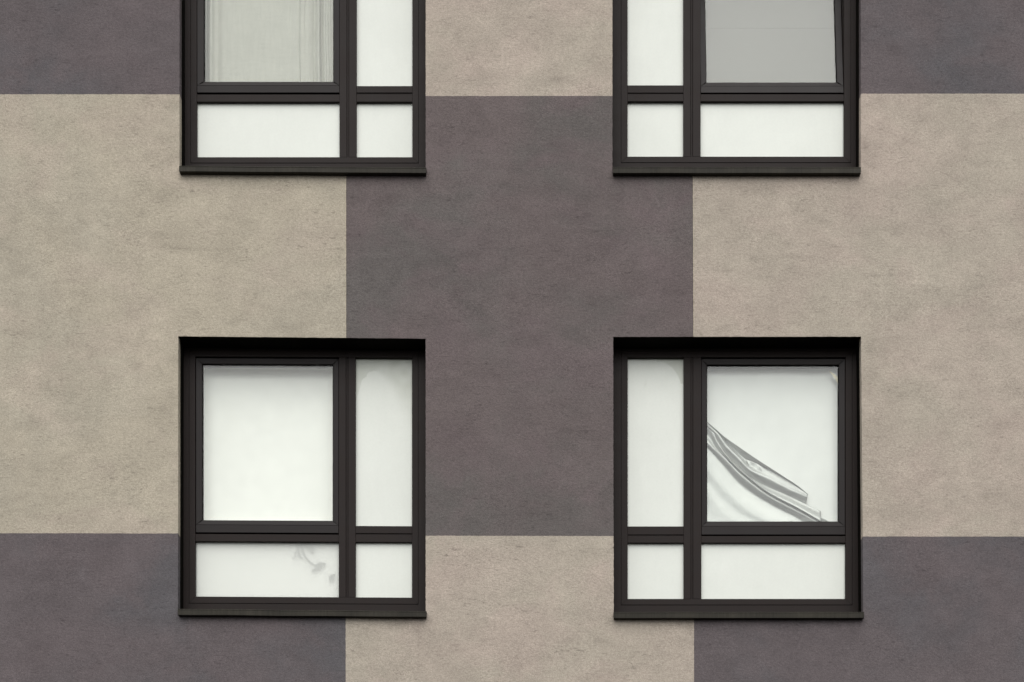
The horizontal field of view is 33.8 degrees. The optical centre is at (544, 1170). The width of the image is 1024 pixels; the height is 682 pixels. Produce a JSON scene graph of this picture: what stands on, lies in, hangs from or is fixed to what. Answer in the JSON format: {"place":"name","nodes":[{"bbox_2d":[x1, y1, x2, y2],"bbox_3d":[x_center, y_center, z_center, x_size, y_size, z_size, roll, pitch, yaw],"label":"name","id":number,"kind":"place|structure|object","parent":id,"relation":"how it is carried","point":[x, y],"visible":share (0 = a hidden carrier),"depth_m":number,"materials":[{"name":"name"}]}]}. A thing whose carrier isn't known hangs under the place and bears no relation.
{"place":"outdoors","nodes":[
{"label":"outdoors","id":0,"kind":"place"},
{"bbox_2d":[0,0,1023,681],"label":"apartment building","id":1,"kind":"structure","parent":0,"point":[520,278],"depth_m":11.00,"materials":[{"name":"beige paint"}]},
{"bbox_2d":[204,368,332,520],"bbox_3d":[-1.840,-4.845,11.228,0.892,1.087,0.088,0,0,0],"label":"roller blind","id":2,"kind":"object","parent":1,"relation":"attached to","point":[268,443],"visible":0.96,"depth_m":11.26,"materials":[{"name":"white fabric"}]},
{"bbox_2d":[206,0,332,81],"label":"curtain","id":3,"kind":"object","parent":1,"relation":"hanging from","point":[269,40],"visible":1,"depth_m":11.23,"materials":[{"name":"white fabric"}]},
{"bbox_2d":[178,337,426,618],"bbox_3d":[-1.585,-4.532,11.111,1.630,1.850,0.298,0,0,0],"label":"window","id":4,"kind":"structure","parent":1,"relation":"in","point":[378,525],"depth_m":11.15,"materials":[{"name":"brown metal"}]},
{"bbox_2d":[179,0,426,175],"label":"window","id":5,"kind":"structure","parent":1,"relation":"in","point":[370,120],"depth_m":11.16,"materials":[{"name":"brown metal"}]},
{"bbox_2d":[292,543,334,581],"bbox_3d":[-1.537,-4.051,11.187,0.291,0.271,0.002,0,0,0],"label":"trailing plant","id":6,"kind":"object","parent":1,"relation":"in","point":[319,565],"visible":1,"depth_m":11.19,"materials":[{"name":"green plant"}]},
{"bbox_2d":[612,0,860,175],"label":"window","id":7,"kind":"structure","parent":1,"relation":"in","point":[667,119],"depth_m":11.17,"materials":[{"name":"brown metal"}]},
{"bbox_2d":[613,337,863,619],"bbox_3d":[1.265,-4.527,11.111,1.642,1.856,0.298,0,0,0],"label":"window","id":8,"kind":"structure","parent":1,"relation":"in","point":[671,562],"depth_m":11.15,"materials":[{"name":"brown metal"}]},
{"bbox_2d":[707,422,826,520],"bbox_3d":[1.475,-4.629,11.207,0.825,0.746,0.041,0,0,0],"label":"curtain","id":9,"kind":"object","parent":1,"relation":"on","point":[742,485],"visible":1,"depth_m":11.21,"materials":[{"name":"white fabric"}]},
{"bbox_2d":[705,0,835,82],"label":"roller blind","id":10,"kind":"object","parent":1,"relation":"attached to","point":[770,41],"visible":1,"depth_m":11.25,"materials":[{"name":"grey fabric"}]},
{"bbox_2d":[707,369,837,520],"bbox_3d":[1.515,-4.840,11.214,0.900,1.083,0.060,0,0,0],"label":"roller blind","id":11,"kind":"object","parent":1,"relation":"attached to","point":[782,422],"visible":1,"depth_m":11.23,"materials":[{"name":"white fabric"}]}
]}

